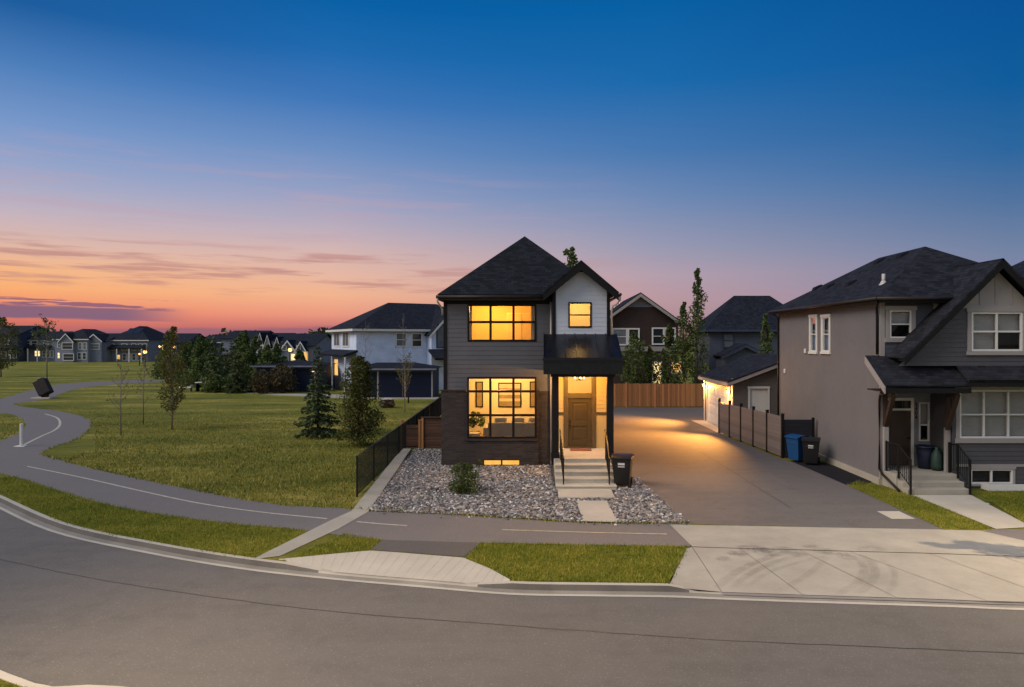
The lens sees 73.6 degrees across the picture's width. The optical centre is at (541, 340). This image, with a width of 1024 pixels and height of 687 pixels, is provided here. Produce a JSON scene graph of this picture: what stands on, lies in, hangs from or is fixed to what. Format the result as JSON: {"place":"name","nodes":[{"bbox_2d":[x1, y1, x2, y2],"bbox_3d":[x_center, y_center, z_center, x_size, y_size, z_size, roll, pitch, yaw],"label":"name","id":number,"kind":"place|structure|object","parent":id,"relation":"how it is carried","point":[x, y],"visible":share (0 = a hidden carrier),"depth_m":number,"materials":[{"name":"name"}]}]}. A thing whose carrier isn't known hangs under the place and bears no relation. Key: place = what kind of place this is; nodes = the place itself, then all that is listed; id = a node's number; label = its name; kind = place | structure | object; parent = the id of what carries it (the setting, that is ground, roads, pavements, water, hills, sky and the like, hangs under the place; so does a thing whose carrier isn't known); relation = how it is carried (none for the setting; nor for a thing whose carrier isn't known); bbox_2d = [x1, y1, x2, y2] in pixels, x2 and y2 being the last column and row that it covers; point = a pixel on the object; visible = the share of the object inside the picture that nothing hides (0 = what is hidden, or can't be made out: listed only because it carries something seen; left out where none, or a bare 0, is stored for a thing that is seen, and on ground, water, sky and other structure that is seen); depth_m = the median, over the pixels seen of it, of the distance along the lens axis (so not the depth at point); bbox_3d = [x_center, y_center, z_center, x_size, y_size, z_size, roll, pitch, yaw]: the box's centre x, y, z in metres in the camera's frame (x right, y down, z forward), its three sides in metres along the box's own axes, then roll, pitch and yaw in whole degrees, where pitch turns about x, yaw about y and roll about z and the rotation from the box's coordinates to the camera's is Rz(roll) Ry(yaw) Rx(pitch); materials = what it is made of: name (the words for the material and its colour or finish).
{"place":"outdoors","nodes":[
{"label":"outdoors","id":0,"kind":"place"},
{"bbox_2d":[0,326,48,361],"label":"house","id":1,"kind":"structure","parent":0,"point":[25,333],"depth_m":159.68,"materials":[{"name":"grey"}]},
{"bbox_2d":[23,331,72,361],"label":"house","id":2,"kind":"structure","parent":0,"point":[33,353],"depth_m":161.00,"materials":[{"name":"stone"}]},
{"bbox_2d":[52,329,104,361],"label":"house","id":3,"kind":"structure","parent":0,"point":[74,346],"depth_m":153.99,"materials":[{"name":"stone"}]},
{"bbox_2d":[107,326,166,361],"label":"house","id":4,"kind":"structure","parent":0,"point":[130,344],"depth_m":158.00,"materials":[{"name":"stone"}]},
{"bbox_2d":[219,330,273,362],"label":"house","id":5,"kind":"structure","parent":0,"point":[228,338],"depth_m":129.16,"materials":[{"name":"stone"}]},
{"bbox_2d":[256,332,292,360],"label":"house","id":6,"kind":"structure","parent":0,"point":[271,339],"depth_m":122.00,"materials":[{"name":"white"}]},
{"bbox_2d":[280,333,331,362],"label":"house","id":7,"kind":"structure","parent":0,"point":[306,343],"depth_m":101.75,"materials":[{"name":"stone"}]},
{"bbox_2d":[238,392,438,398],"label":"garage court","id":8,"kind":"object","parent":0,"point":[292,394],"visible":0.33,"depth_m":60.05,"materials":[{"name":"concrete"}]},
{"bbox_2d":[0,379,690,546],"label":"path","id":9,"kind":"structure","parent":0,"point":[15,461],"depth_m":19.43,"materials":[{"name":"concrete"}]},
{"bbox_2d":[31,377,57,398],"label":"sculpture","id":10,"kind":"object","parent":9,"relation":"on","point":[43,388],"visible":1,"depth_m":56.77,"materials":[{"name":"stone"}]},
{"bbox_2d":[27,466,326,518],"bbox_3d":[-12.882,4.788,22.022,15.900,0.001,0.639,0,0,29],"label":"path marking","id":11,"kind":"object","parent":9,"relation":"on","point":[176,498],"visible":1,"depth_m":20.76,"materials":[{"name":"paint"}]},
{"bbox_2d":[254,511,367,558],"bbox_3d":[-5.583,4.786,17.067,0.624,0.001,4.427,0,0,12],"label":"concrete strip","id":12,"kind":"object","parent":9,"relation":"on","point":[334,524],"visible":1,"depth_m":16.89,"materials":[{"name":"grey concrete"}]},
{"bbox_2d":[319,303,442,391],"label":"house","id":13,"kind":"structure","parent":0,"point":[423,331],"depth_m":66.85,"materials":[{"name":"white"}]},
{"bbox_2d":[0,509,1023,686],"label":"road","id":14,"kind":"structure","parent":0,"point":[64,628],"depth_m":11.45,"materials":[{"name":"grey asphalt"}]},
{"bbox_2d":[0,670,122,686],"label":"kerb","id":15,"kind":"structure","parent":14,"relation":"on","point":[12,679],"depth_m":9.55,"materials":[{"name":"concrete"}]},
{"bbox_2d":[0,661,142,686],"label":"gutter","id":16,"kind":"object","parent":14,"relation":"on","point":[6,668],"visible":0.52,"depth_m":9.97,"materials":[{"name":"concrete"}]},
{"bbox_2d":[0,495,1012,602],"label":"kerb","id":17,"kind":"structure","parent":14,"relation":"on","point":[580,586],"depth_m":14.54,"materials":[{"name":"concrete"}]},
{"bbox_2d":[0,502,1023,609],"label":"gutter","id":18,"kind":"object","parent":14,"relation":"on","point":[25,517],"visible":1,"depth_m":13.43,"materials":[{"name":"concrete"}]},
{"bbox_2d":[0,559,1023,653],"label":"road seam","id":19,"kind":"object","parent":14,"relation":"on","point":[526,626],"visible":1,"depth_m":11.72,"materials":[{"name":"black asphalt"}]},
{"bbox_2d":[0,350,1023,582],"bbox_3d":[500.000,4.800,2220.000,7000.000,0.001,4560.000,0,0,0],"label":"ground","id":20,"kind":"structure","parent":0,"point":[19,377],"depth_m":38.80,"materials":[{"name":"green plant"}]},
{"bbox_2d":[0,317,22,376],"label":"young tree","id":21,"kind":"object","parent":20,"relation":"on","point":[3,320],"visible":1,"depth_m":91.40,"materials":[{"name":"green plant"}]},
{"bbox_2d":[30,313,56,378],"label":"young tree","id":22,"kind":"object","parent":20,"relation":"on","point":[45,333],"visible":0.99,"depth_m":81.91,"materials":[{"name":"green plant"}]},
{"bbox_2d":[89,333,119,361],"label":"house","id":23,"kind":"structure","parent":20,"relation":"on","point":[100,344],"depth_m":155.40,"materials":[{"name":"stone"}]},
{"bbox_2d":[106,358,132,434],"bbox_3d":[-21.347,2.845,34.658,1.059,4.010,1.161,0,0,0],"label":"young tree","id":24,"kind":"object","parent":20,"relation":"on","point":[119,384],"visible":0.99,"depth_m":34.67,"materials":[{"name":"green plant"}]},
{"bbox_2d":[154,326,192,429],"bbox_3d":[-20.005,2.014,37.129,1.897,5.673,1.955,0,0,-31],"label":"young tree","id":25,"kind":"object","parent":20,"relation":"on","point":[170,334],"visible":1,"depth_m":36.97,"materials":[{"name":"green plant"}]},
{"bbox_2d":[166,342,201,383],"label":"leafy tree","id":26,"kind":"object","parent":20,"relation":"on","point":[187,352],"visible":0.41,"depth_m":75.95,"materials":[{"name":"green plant"}]},
{"bbox_2d":[162,333,205,359],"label":"house","id":27,"kind":"structure","parent":20,"relation":"on","point":[185,337],"depth_m":167.04,"materials":[{"name":"grey"}]},
{"bbox_2d":[178,335,211,386],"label":"leafy tree","id":28,"kind":"object","parent":20,"relation":"on","point":[198,360],"visible":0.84,"depth_m":70.69,"materials":[{"name":"green plant"}]},
{"bbox_2d":[194,336,226,391],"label":"spruce tree","id":29,"kind":"object","parent":20,"relation":"on","point":[214,363],"visible":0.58,"depth_m":65.38,"materials":[{"name":"green plant"}]},
{"bbox_2d":[199,373,224,392],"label":"park shrub","id":30,"kind":"object","parent":20,"relation":"on","point":[215,383],"visible":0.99,"depth_m":63.34,"materials":[{"name":"green plant"}]},
{"bbox_2d":[221,347,249,393],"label":"spruce tree","id":31,"kind":"object","parent":20,"relation":"on","point":[235,384],"visible":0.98,"depth_m":62.84,"materials":[{"name":"green plant"}]},
{"bbox_2d":[232,330,256,380],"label":"leafy tree","id":32,"kind":"object","parent":20,"relation":"on","point":[245,350],"visible":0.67,"depth_m":69.49,"materials":[{"name":"green plant"}]},
{"bbox_2d":[243,335,262,373],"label":"leafy tree","id":33,"kind":"object","parent":20,"relation":"on","point":[255,343],"visible":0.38,"depth_m":71.00,"materials":[{"name":"green plant"}]},
{"bbox_2d":[248,369,275,393],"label":"russet bush","id":34,"kind":"object","parent":20,"relation":"on","point":[262,388],"visible":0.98,"depth_m":62.00,"materials":[{"name":"brown plant"}]},
{"bbox_2d":[251,344,281,391],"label":"leafy tree","id":35,"kind":"object","parent":20,"relation":"on","point":[267,356],"visible":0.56,"depth_m":65.23,"materials":[{"name":"green plant"}]},
{"bbox_2d":[266,363,299,392],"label":"russet bush","id":36,"kind":"object","parent":20,"relation":"on","point":[279,379],"visible":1,"depth_m":62.80,"materials":[{"name":"brown plant"}]},
{"bbox_2d":[250,360,335,391],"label":"garage","id":37,"kind":"structure","parent":20,"relation":"on","point":[303,373],"depth_m":64.46,"materials":[{"name":"grey"}]},
{"bbox_2d":[257,369,311,391],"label":"garage door","id":38,"kind":"structure","parent":37,"relation":"in","point":[303,376],"depth_m":64.46,"materials":[{"name":"blue metal"}]},
{"bbox_2d":[293,346,340,439],"bbox_3d":[-11.155,2.475,34.142,2.407,4.850,2.378,0,0,0],"label":"spruce tree","id":39,"kind":"object","parent":20,"relation":"on","point":[317,417],"visible":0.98,"depth_m":33.98,"materials":[{"name":"green plant"}]},
{"bbox_2d":[329,355,388,447],"bbox_3d":[-8.331,2.802,31.157,2.597,4.316,2.420,0,0,-25],"label":"leafy tree","id":40,"kind":"object","parent":20,"relation":"on","point":[357,390],"visible":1,"depth_m":30.99,"materials":[{"name":"green plant"}]},
{"bbox_2d":[45,325,693,347],"bbox_3d":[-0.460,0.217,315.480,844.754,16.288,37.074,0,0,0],"label":"wood","id":41,"kind":"object","parent":20,"relation":"on","point":[312,331],"visible":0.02,"depth_m":303.50,"materials":[{"name":"plant"}]},
{"bbox_2d":[352,449,410,511],"bbox_3d":[-5.508,4.825,24.350,0.480,0.350,10.423,0,0,-4],"label":"concrete edging","id":42,"kind":"object","parent":20,"relation":"on","point":[373,493],"visible":0.53,"depth_m":22.82,"materials":[{"name":"grey concrete"}]},
{"bbox_2d":[345,362,442,396],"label":"garage","id":43,"kind":"structure","parent":20,"relation":"on","point":[424,380],"depth_m":57.96,"materials":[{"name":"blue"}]},
{"bbox_2d":[380,372,403,396],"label":"garage door","id":44,"kind":"structure","parent":43,"relation":"in","point":[390,386],"depth_m":57.96,"materials":[{"name":"blue metal"}]},
{"bbox_2d":[407,372,430,396],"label":"garage door","id":45,"kind":"structure","parent":43,"relation":"in","point":[419,385],"depth_m":57.96,"materials":[{"name":"blue metal"}]},
{"bbox_2d":[279,551,509,582],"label":"pedestrian ramp","id":46,"kind":"structure","parent":20,"relation":"on","point":[447,568],"depth_m":14.69,"materials":[{"name":"concrete"}]},
{"bbox_2d":[356,396,440,496],"bbox_3d":[-6.121,4.215,33.258,0.060,1.370,24.560,0,0,-2],"label":"wire fence","id":47,"kind":"object","parent":20,"relation":"on","point":[433,409],"visible":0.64,"depth_m":25.71,"materials":[{"name":"black metal"}]},
{"bbox_2d":[396,351,415,412],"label":"young tree","id":48,"kind":"object","parent":20,"relation":"on","point":[404,373],"visible":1,"depth_m":45.51,"materials":[{"name":"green plant"}]},
{"bbox_2d":[400,420,420,448],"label":"garden gate","id":49,"kind":"structure","parent":20,"relation":"on","point":[413,436],"depth_m":30.25,"materials":[{"name":"brown wood"}]},
{"bbox_2d":[371,540,477,556],"bbox_3d":[-2.709,4.792,15.817,2.422,0.001,1.075,0,0,6],"label":"path link","id":50,"kind":"object","parent":20,"relation":"on","point":[462,549],"visible":1,"depth_m":15.85,"materials":[{"name":"concrete"}]},
{"bbox_2d":[421,417,440,448],"bbox_3d":[-4.620,4.080,30.250,1.500,1.440,0.120,0,0,0],"label":"wooden fence","id":51,"kind":"object","parent":20,"relation":"on","point":[430,432],"visible":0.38,"depth_m":30.25,"materials":[{"name":"brown wood"}]},
{"bbox_2d":[0,475,1023,583],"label":"grass","id":52,"kind":"structure","parent":20,"relation":"on","point":[243,543],"depth_m":16.57,"materials":[{"name":"green plant"}]},
{"bbox_2d":[370,448,688,525],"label":"gravel","id":53,"kind":"structure","parent":20,"relation":"on","point":[415,462],"depth_m":20.89,"materials":[{"name":"grey gravel"}]},
{"bbox_2d":[446,462,481,494],"bbox_3d":[-2.392,4.321,21.335,1.099,1.058,1.150,0,0,-27],"label":"garden shrub","id":54,"kind":"object","parent":53,"relation":"on","point":[462,484],"visible":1,"depth_m":21.25,"materials":[{"name":"green plant"}]},
{"bbox_2d":[558,489,614,497],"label":"landing slab","id":55,"kind":"structure","parent":53,"relation":"on","point":[586,493],"depth_m":21.25,"materials":[{"name":"concrete"}]},
{"bbox_2d":[576,500,616,521],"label":"front walk","id":56,"kind":"structure","parent":53,"relation":"on","point":[594,510],"depth_m":19.05,"materials":[{"name":"concrete"}]},
{"bbox_2d":[611,453,633,485],"bbox_3d":[2.662,4.246,22.559,0.670,1.045,0.858,0,0,14],"label":"wheelie bin","id":57,"kind":"object","parent":53,"relation":"on","point":[622,466],"visible":1,"depth_m":22.25,"materials":[{"name":"black plastic"}]},
{"bbox_2d":[436,236,623,489],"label":"house","id":58,"kind":"structure","parent":20,"relation":"on","point":[574,337],"depth_m":26.21,"materials":[{"name":"grey"}]},
{"bbox_2d":[469,411,485,431],"bbox_3d":[-2.718,3.469,28.079,0.857,1.261,0.627,0,0,0],"label":"potted plant","id":59,"kind":"object","parent":58,"relation":"in","point":[472,422],"visible":0.78,"depth_m":28.06,"materials":[{"name":"green plant"}]},
{"bbox_2d":[467,377,535,437],"bbox_3d":[-1.537,2.550,26.190,2.650,2.348,0.100,0,0,0],"label":"window","id":60,"kind":"structure","parent":58,"relation":"in","point":[490,391],"depth_m":26.14,"materials":[{"name":"brown metal"}]},
{"bbox_2d":[468,304,535,341],"bbox_3d":[-1.537,-0.698,26.285,2.650,1.433,0.090,0,0,0],"label":"window","id":61,"kind":"structure","parent":58,"relation":"in","point":[490,321],"depth_m":26.25,"materials":[{"name":"brown metal"}]},
{"bbox_2d":[483,422,534,435],"bbox_3d":[-1.025,3.670,27.650,2.630,0.860,1.100,0,0,0],"label":"sofa","id":62,"kind":"object","parent":58,"relation":"in","point":[505,428],"visible":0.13,"depth_m":27.10,"materials":[{"name":"grey fabric"}]},
{"bbox_2d":[498,383,520,406],"bbox_3d":[-1.435,2.400,30.378,1.030,1.100,0.035,0,0,0],"label":"framed picture","id":63,"kind":"object","parent":58,"relation":"attached to","point":[504,399],"visible":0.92,"depth_m":30.37,"materials":[{"name":"fabric"}]},
{"bbox_2d":[507,313,530,339],"bbox_3d":[-0.850,-0.150,29.325,1.300,2.100,0.510,0,0,0],"label":"wardrobe","id":64,"kind":"object","parent":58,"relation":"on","point":[522,331],"visible":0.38,"depth_m":29.07,"materials":[{"name":"orange wood"}]},
{"bbox_2d":[568,302,591,327],"bbox_3d":[1.430,-0.980,25.715,0.880,0.968,0.090,0,0,0],"label":"window","id":65,"kind":"structure","parent":58,"relation":"in","point":[569,303],"depth_m":25.67,"materials":[{"name":"yellow metal"}]},
{"bbox_2d":[568,398,591,445],"bbox_3d":[1.455,3.130,26.262,0.900,1.850,0.130,0,0,0],"label":"door","id":66,"kind":"structure","parent":58,"relation":"in","point":[579,409],"depth_m":26.27,"materials":[{"name":"brown wood"}]},
{"bbox_2d":[562,246,578,267],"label":"leafy tree","id":67,"kind":"object","parent":20,"relation":"on","point":[571,257],"visible":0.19,"depth_m":45.79,"materials":[{"name":"green plant"}]},
{"bbox_2d":[616,332,653,383],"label":"poplar tree","id":68,"kind":"object","parent":20,"relation":"on","point":[634,342],"visible":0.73,"depth_m":51.65,"materials":[{"name":"green plant"}]},
{"bbox_2d":[637,345,663,383],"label":"poplar tree","id":69,"kind":"object","parent":20,"relation":"on","point":[649,353],"visible":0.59,"depth_m":52.20,"materials":[{"name":"green plant"}]},
{"bbox_2d":[614,382,703,406],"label":"wooden fence","id":70,"kind":"object","parent":20,"relation":"on","point":[658,395],"visible":0.75,"depth_m":49.40,"materials":[{"name":"brown wood"}]},
{"bbox_2d":[652,324,683,383],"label":"poplar tree","id":71,"kind":"object","parent":20,"relation":"on","point":[668,353],"visible":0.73,"depth_m":51.97,"materials":[{"name":"green plant"}]},
{"bbox_2d":[670,302,694,383],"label":"poplar tree","id":72,"kind":"object","parent":20,"relation":"on","point":[682,321],"visible":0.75,"depth_m":51.27,"materials":[{"name":"green plant"}]},
{"bbox_2d":[681,268,710,383],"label":"poplar tree","id":73,"kind":"object","parent":20,"relation":"on","point":[697,291],"visible":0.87,"depth_m":50.85,"materials":[{"name":"green plant"}]},
{"bbox_2d":[698,353,776,425],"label":"garage","id":74,"kind":"structure","parent":20,"relation":"on","point":[749,382],"depth_m":35.49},
{"bbox_2d":[708,384,727,425],"bbox_3d":[9.873,3.674,38.250,0.055,2.212,4.600,0,0,0],"label":"garage door","id":75,"kind":"structure","parent":74,"relation":"in","point":[714,392],"depth_m":39.04,"materials":[{"name":"white metal"}]},
{"bbox_2d":[750,389,766,412],"bbox_3d":[11.170,3.625,35.250,0.900,2.350,0.040,0,0,0],"label":"door","id":76,"kind":"structure","parent":74,"relation":"in","point":[758,397],"depth_m":35.23,"materials":[{"name":"white metal"}]},
{"bbox_2d":[718,398,783,457],"bbox_3d":[9.555,3.910,31.800,0.140,1.880,7.764,0,0,-5],"label":"composite fence","id":77,"kind":"object","parent":20,"relation":"on","point":[753,427],"visible":0.91,"depth_m":30.98,"materials":[{"name":"grey wood"}]},
{"bbox_2d":[756,313,774,353],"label":"poplar tree","id":78,"kind":"object","parent":20,"relation":"on","point":[767,339],"visible":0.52,"depth_m":46.95,"materials":[{"name":"green plant"}]},
{"bbox_2d":[610,407,942,529],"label":"lane","id":79,"kind":"structure","parent":20,"relation":"on","point":[675,469],"depth_m":23.31,"materials":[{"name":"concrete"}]},
{"bbox_2d":[877,511,914,518],"bbox_3d":[9.741,4.804,18.823,0.620,0.031,0.810,0,0,0],"label":"utility cover","id":80,"kind":"object","parent":79,"relation":"on","point":[895,514],"visible":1,"depth_m":18.75,"materials":[{"name":"concrete"}]},
{"bbox_2d":[784,434,811,460],"bbox_3d":[10.228,4.255,27.254,0.858,1.045,0.670,0,0,-28],"label":"wheelie bin","id":81,"kind":"object","parent":20,"relation":"on","point":[794,446],"visible":0.72,"depth_m":27.02,"materials":[{"name":"blue plastic"}]},
{"bbox_2d":[784,418,814,456],"bbox_3d":[10.540,3.970,27.980,1.220,1.660,0.100,0,0,0],"label":"composite fence","id":82,"kind":"object","parent":20,"relation":"on","point":[804,427],"visible":0.55,"depth_m":27.96,"materials":[{"name":"grey wood"}]},
{"bbox_2d":[792,461,871,484],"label":"foundation gravel","id":83,"kind":"structure","parent":20,"relation":"on","point":[837,473],"depth_m":24.87,"materials":[{"name":"black gravel"}]},
{"bbox_2d":[801,436,820,463],"bbox_3d":[10.464,4.255,26.558,0.670,1.045,0.858,0,0,24],"label":"wheelie bin","id":84,"kind":"object","parent":83,"relation":"on","point":[810,445],"visible":1,"depth_m":26.27,"materials":[{"name":"black plastic"}]},
{"bbox_2d":[768,247,1023,494],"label":"house","id":85,"kind":"structure","parent":20,"relation":"on","point":[886,364],"depth_m":22.76,"materials":[{"name":"beige paint"}]},
{"bbox_2d":[808,314,817,353],"bbox_3d":[11.570,-0.286,28.430,0.660,1.646,0.878,0,0,0],"label":"window","id":86,"kind":"structure","parent":85,"relation":"in","point":[813,317],"depth_m":28.50,"materials":[{"name":"white glass"}]},
{"bbox_2d":[820,314,830,353],"bbox_3d":[11.570,-0.274,27.180,0.660,1.583,0.920,0,0,0],"label":"window","id":87,"kind":"structure","parent":85,"relation":"in","point":[825,318],"depth_m":27.19,"materials":[{"name":"white glass"}]},
{"bbox_2d":[888,411,909,464],"bbox_3d":[12.330,3.350,23.605,0.820,1.900,0.110,0,0,0],"label":"door","id":88,"kind":"structure","parent":85,"relation":"in","point":[899,423],"depth_m":23.61,"materials":[{"name":"brown wood"}]},
{"bbox_2d":[885,306,916,341],"bbox_3d":[11.960,-0.567,23.065,1.070,1.214,0.670,0,0,0],"label":"window","id":89,"kind":"structure","parent":85,"relation":"in","point":[896,318],"depth_m":22.77,"materials":[{"name":"grey glass"}]},
{"bbox_2d":[919,402,929,440],"bbox_3d":[13.200,2.790,23.885,0.560,1.540,0.630,0,0,0],"label":"window","id":90,"kind":"structure","parent":85,"relation":"in","point":[924,407],"depth_m":23.58,"materials":[{"name":"grey glass"}]},
{"bbox_2d":[915,444,936,468],"bbox_3d":[12.980,3.920,23.100,0.660,0.760,0.660,0,0,0],"label":"planter","id":91,"kind":"object","parent":85,"relation":"on","point":[924,452],"visible":0.91,"depth_m":22.91,"materials":[{"name":"blue plastic"}]},
{"bbox_2d":[930,447,942,470],"bbox_3d":[13.120,3.910,22.700,0.380,0.780,0.380,0,0,0],"label":"garden bag","id":92,"kind":"object","parent":85,"relation":"on","point":[936,462],"visible":1,"depth_m":22.58,"materials":[{"name":"green plastic"}]},
{"bbox_2d":[955,387,1023,442],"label":"window","id":93,"kind":"structure","parent":85,"relation":"in","point":[984,414],"depth_m":22.44,"materials":[{"name":"white glass"}]},
{"bbox_2d":[968,467,1015,485],"bbox_3d":[14.670,4.420,22.565,1.580,0.680,0.670,0,0,0],"label":"window","id":94,"kind":"structure","parent":85,"relation":"in","point":[989,475],"depth_m":22.35,"materials":[{"name":"white glass"}]},
{"bbox_2d":[966,308,1023,354],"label":"window","id":95,"kind":"structure","parent":85,"relation":"in","point":[989,330],"depth_m":22.11,"materials":[{"name":"white glass"}]},
{"bbox_2d":[913,495,1023,528],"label":"front walk","id":96,"kind":"structure","parent":20,"relation":"on","point":[975,508],"depth_m":19.39,"materials":[{"name":"concrete"}]},
{"bbox_2d":[610,292,681,383],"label":"house","id":97,"kind":"structure","parent":0,"point":[646,319],"depth_m":56.50,"materials":[{"name":"brown"}]},
{"bbox_2d":[613,328,627,344],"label":"window","id":98,"kind":"structure","parent":97,"relation":"in","point":[622,333],"depth_m":56.49,"materials":[{"name":"white glass"}]},
{"bbox_2d":[652,327,663,344],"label":"window","id":99,"kind":"structure","parent":97,"relation":"in","point":[657,332],"depth_m":56.49,"materials":[{"name":"white glass"}]},
{"bbox_2d":[694,296,782,383],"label":"house","id":100,"kind":"structure","parent":0,"point":[733,325],"depth_m":61.00,"materials":[{"name":"grey"}]},
{"bbox_2d":[670,525,1023,601],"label":"driveway","id":101,"kind":"structure","parent":0,"point":[729,567],"depth_m":14.84,"materials":[{"name":"concrete"}]},
{"bbox_2d":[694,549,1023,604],"bbox_3d":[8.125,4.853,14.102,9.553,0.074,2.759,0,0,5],"label":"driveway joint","id":102,"kind":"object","parent":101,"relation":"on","point":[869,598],"visible":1,"depth_m":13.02,"materials":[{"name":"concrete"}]},
{"bbox_2d":[848,484,1023,528],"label":"front lawn","id":103,"kind":"structure","parent":0,"point":[936,512],"depth_m":19.77,"materials":[{"name":"green plant"}]},
{"bbox_2d":[984,529,1023,539],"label":"path","id":104,"kind":"structure","parent":0,"point":[1016,533],"depth_m":17.09,"materials":[{"name":"concrete"}]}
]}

